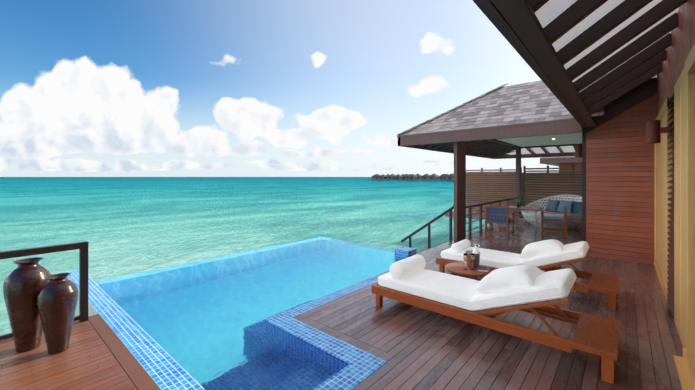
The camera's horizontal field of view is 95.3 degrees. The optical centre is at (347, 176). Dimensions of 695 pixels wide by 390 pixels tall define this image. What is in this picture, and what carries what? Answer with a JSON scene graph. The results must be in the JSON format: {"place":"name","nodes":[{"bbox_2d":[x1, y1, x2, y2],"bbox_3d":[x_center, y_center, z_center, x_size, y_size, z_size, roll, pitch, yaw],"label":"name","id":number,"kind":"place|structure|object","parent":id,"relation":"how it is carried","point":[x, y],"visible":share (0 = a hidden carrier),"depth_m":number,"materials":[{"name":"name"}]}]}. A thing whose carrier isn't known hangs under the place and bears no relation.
{"place":"outdoors","nodes":[
{"label":"outdoors","id":0,"kind":"place"},
{"bbox_2d":[0,314,160,389],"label":"deck","id":1,"kind":"structure","parent":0,"point":[96,355],"depth_m":2.84,"materials":[{"name":"brown wood"}]},
{"bbox_2d":[3,257,50,352],"bbox_3d":[-3.150,1.256,3.124,0.342,0.870,0.342,0,0,41],"label":"tall urn","id":2,"kind":"object","parent":1,"relation":"on","point":[25,281],"visible":0.9,"depth_m":3.03,"materials":[{"name":"brown ceramic"}]},
{"bbox_2d":[0,241,88,339],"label":"railing","id":3,"kind":"object","parent":1,"relation":"on","point":[61,262],"depth_m":3.55,"materials":[{"name":"clear glass"}]},
{"bbox_2d":[37,273,78,353],"bbox_3d":[-2.814,1.326,3.083,0.298,0.730,0.298,0,0,41],"label":"vase","id":4,"kind":"object","parent":1,"relation":"on","point":[57,298],"visible":1,"depth_m":3.00,"materials":[{"name":"brown ceramic"}]},
{"bbox_2d":[0,177,494,281],"bbox_3d":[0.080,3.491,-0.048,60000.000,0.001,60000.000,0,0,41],"label":"sea water","id":5,"kind":"structure","parent":0,"point":[123,226],"depth_m":28.65,"materials":[{"name":"teal liquid"}]},
{"bbox_2d":[364,173,453,181],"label":"distant water bungalows","id":6,"kind":"object","parent":5,"relation":"on","point":[412,177],"visible":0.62,"depth_m":252.21,"materials":[{"name":"grey"}]},
{"bbox_2d":[453,156,581,207],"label":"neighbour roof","id":7,"kind":"structure","parent":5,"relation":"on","point":[567,161],"depth_m":18.45,"materials":[{"name":"brown wood"}]},
{"bbox_2d":[95,237,404,389],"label":"pool water","id":8,"kind":"structure","parent":0,"point":[204,324],"depth_m":4.25,"materials":[{"name":"blue liquid"}]},
{"bbox_2d":[88,247,415,389],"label":"pool tile border","id":9,"kind":"object","parent":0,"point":[162,367],"visible":0.15,"depth_m":3.21,"materials":[{"name":"tile"}]},
{"bbox_2d":[0,0,558,176],"label":"sky","id":10,"kind":"structure","parent":0,"point":[89,88],"materials":[{"name":"blue"}]},
{"bbox_2d":[445,208,521,219],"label":"deck screen","id":11,"kind":"structure","parent":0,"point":[475,210],"depth_m":15.19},
{"bbox_2d":[293,215,682,389],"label":"deck","id":12,"kind":"structure","parent":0,"point":[417,348],"depth_m":3.33,"materials":[{"name":"brown wood"}]},
{"bbox_2d":[401,206,453,248],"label":"stair railing","id":13,"kind":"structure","parent":12,"relation":"on","point":[449,210],"depth_m":9.35,"materials":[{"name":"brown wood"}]},
{"bbox_2d":[445,262,489,280],"bbox_3d":[1.781,1.524,4.712,0.630,0.346,0.630,0,0,41],"label":"side table","id":14,"kind":"object","parent":12,"relation":"on","point":[457,268],"visible":0.56,"depth_m":4.60,"materials":[{"name":"brown wood"}]},
{"bbox_2d":[463,253,474,269],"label":"champagne glasses","id":15,"kind":"object","parent":14,"relation":"on","point":[472,256],"visible":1,"depth_m":4.59,"materials":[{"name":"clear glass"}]},
{"bbox_2d":[465,244,480,267],"bbox_3d":[1.892,1.174,4.759,0.226,0.352,0.238,0,0,41],"label":"ice bucket","id":16,"kind":"object","parent":14,"relation":"on","point":[477,253],"visible":0.83,"depth_m":4.68,"materials":[{"name":"silver metal"}]},
{"bbox_2d":[476,266,487,271],"bbox_3d":[1.951,1.336,4.603,0.140,0.030,0.200,0,0,16],"label":"book","id":17,"kind":"object","parent":14,"relation":"on","point":[481,268],"visible":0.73,"depth_m":4.57,"materials":[{"name":"grey paper"}]},
{"bbox_2d":[454,141,520,240],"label":"support posts","id":18,"kind":"object","parent":12,"relation":"on","point":[459,190],"visible":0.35,"depth_m":8.62,"materials":[{"name":"brown wood"}]},
{"bbox_2d":[466,196,519,234],"bbox_3d":[5.253,1.258,11.157,0.100,0.865,6.030,0,0,41],"label":"pavilion railing","id":19,"kind":"object","parent":12,"relation":"on","point":[470,221],"visible":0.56,"depth_m":9.90,"materials":[{"name":"black metal"}]},
{"bbox_2d":[372,281,618,383],"bbox_3d":[1.508,1.393,3.674,2.480,0.595,0.810,0,0,41],"label":"lounger","id":20,"kind":"object","parent":12,"relation":"on","point":[596,335],"visible":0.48,"depth_m":3.08,"materials":[{"name":"brown wood"}]},
{"bbox_2d":[378,254,576,310],"bbox_3d":[1.405,1.200,3.764,2.088,0.471,0.732,0,0,41],"label":"lounger cushion","id":21,"kind":"object","parent":20,"relation":"on","point":[511,285],"visible":1,"depth_m":3.40,"materials":[{"name":"white fabric"}]},
{"bbox_2d":[485,205,513,237],"bbox_3d":[4.429,1.261,9.218,0.640,0.860,0.612,0,0,41],"label":"chair","id":22,"kind":"object","parent":12,"relation":"on","point":[501,216],"visible":1,"depth_m":9.02,"materials":[{"name":"blue fabric"}]},
{"bbox_2d":[397,80,604,158],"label":"pavilion roof","id":23,"kind":"structure","parent":12,"relation":"on","point":[535,119],"depth_m":8.59,"materials":[{"name":"grey tile"}]},
{"bbox_2d":[505,206,542,235],"bbox_3d":[5.349,1.311,9.630,0.900,0.760,0.900,0,0,41],"label":"dining table","id":24,"kind":"object","parent":12,"relation":"on","point":[525,209],"visible":0.62,"depth_m":9.40,"materials":[{"name":"brown wood"}]},
{"bbox_2d":[515,194,521,207],"bbox_3d":[5.199,0.710,9.606,0.271,0.440,0.270,0,0,41],"label":"vase plant","id":25,"kind":"object","parent":24,"relation":"on","point":[518,204],"visible":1,"depth_m":9.57,"materials":[{"name":"green plant"}]},
{"bbox_2d":[436,250,618,309],"bbox_3d":[2.744,1.393,5.090,2.450,0.595,0.810,0,0,41],"label":"lounger","id":26,"kind":"object","parent":12,"relation":"on","point":[605,283],"visible":0.38,"depth_m":4.42,"materials":[{"name":"brown wood"}]},
{"bbox_2d":[441,239,588,267],"bbox_3d":[2.641,1.197,5.181,2.058,0.477,0.732,0,0,41],"label":"lounger cushion","id":27,"kind":"object","parent":26,"relation":"on","point":[544,252],"visible":0.92,"depth_m":4.79,"materials":[{"name":"white fabric"}]},
{"bbox_2d":[521,195,581,228],"bbox_3d":[7.107,1.161,10.954,1.904,1.059,2.004,0,0,-24],"label":"daybed","id":28,"kind":"object","parent":12,"relation":"on","point":[574,211],"visible":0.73,"depth_m":10.85,"materials":[{"name":"white wicker"}]},
{"bbox_2d":[523,165,581,208],"bbox_3d":[8.719,0.606,12.971,2.690,2.170,0.091,0,0,41],"label":"screen","id":29,"kind":"object","parent":12,"relation":"on","point":[573,180],"visible":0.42,"depth_m":13.18,"materials":[{"name":"brown wood"}]},
{"bbox_2d":[542,205,566,236],"bbox_3d":[6.074,1.261,9.325,0.612,0.860,0.640,0,0,31],"label":"chair","id":30,"kind":"object","parent":12,"relation":"on","point":[557,220],"visible":0.98,"depth_m":9.14,"materials":[{"name":"brown wood"}]},
{"bbox_2d":[466,167,521,208],"bbox_3d":[7.488,0.606,16.512,2.870,2.170,0.091,0,0,41],"label":"screen","id":31,"kind":"object","parent":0,"point":[476,187],"visible":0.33,"depth_m":16.45,"materials":[{"name":"brown wood"}]},
{"bbox_2d":[582,78,656,264],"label":"wooden wall","id":32,"kind":"structure","parent":0,"point":[617,187],"depth_m":6.42,"materials":[{"name":"brown wood"}]},
{"bbox_2d":[575,144,581,157],"bbox_3d":[5.350,-0.599,7.234,0.240,0.300,0.140,0,0,41],"label":"wall lamp","id":33,"kind":"object","parent":32,"relation":"attached to","point":[578,150],"visible":0.85,"depth_m":7.22,"materials":[{"name":"brown metal"}]},
{"bbox_2d":[654,0,694,389],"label":"villa wall","id":34,"kind":"structure","parent":0,"point":[674,207],"depth_m":3.38,"materials":[{"name":"brown wood"}]},
{"bbox_2d":[473,0,686,127],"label":"pergola roof","id":35,"kind":"structure","parent":34,"relation":"attached to","point":[584,60],"depth_m":3.25,"materials":[{"name":"brown wood"}]},
{"bbox_2d":[646,120,671,143],"bbox_3d":[4.118,-0.599,4.192,0.240,0.300,0.140,0,0,41],"label":"wall lamp","id":36,"kind":"object","parent":34,"relation":"attached to","point":[654,129],"visible":0.96,"depth_m":4.17,"materials":[{"name":"brown metal"}]}
]}

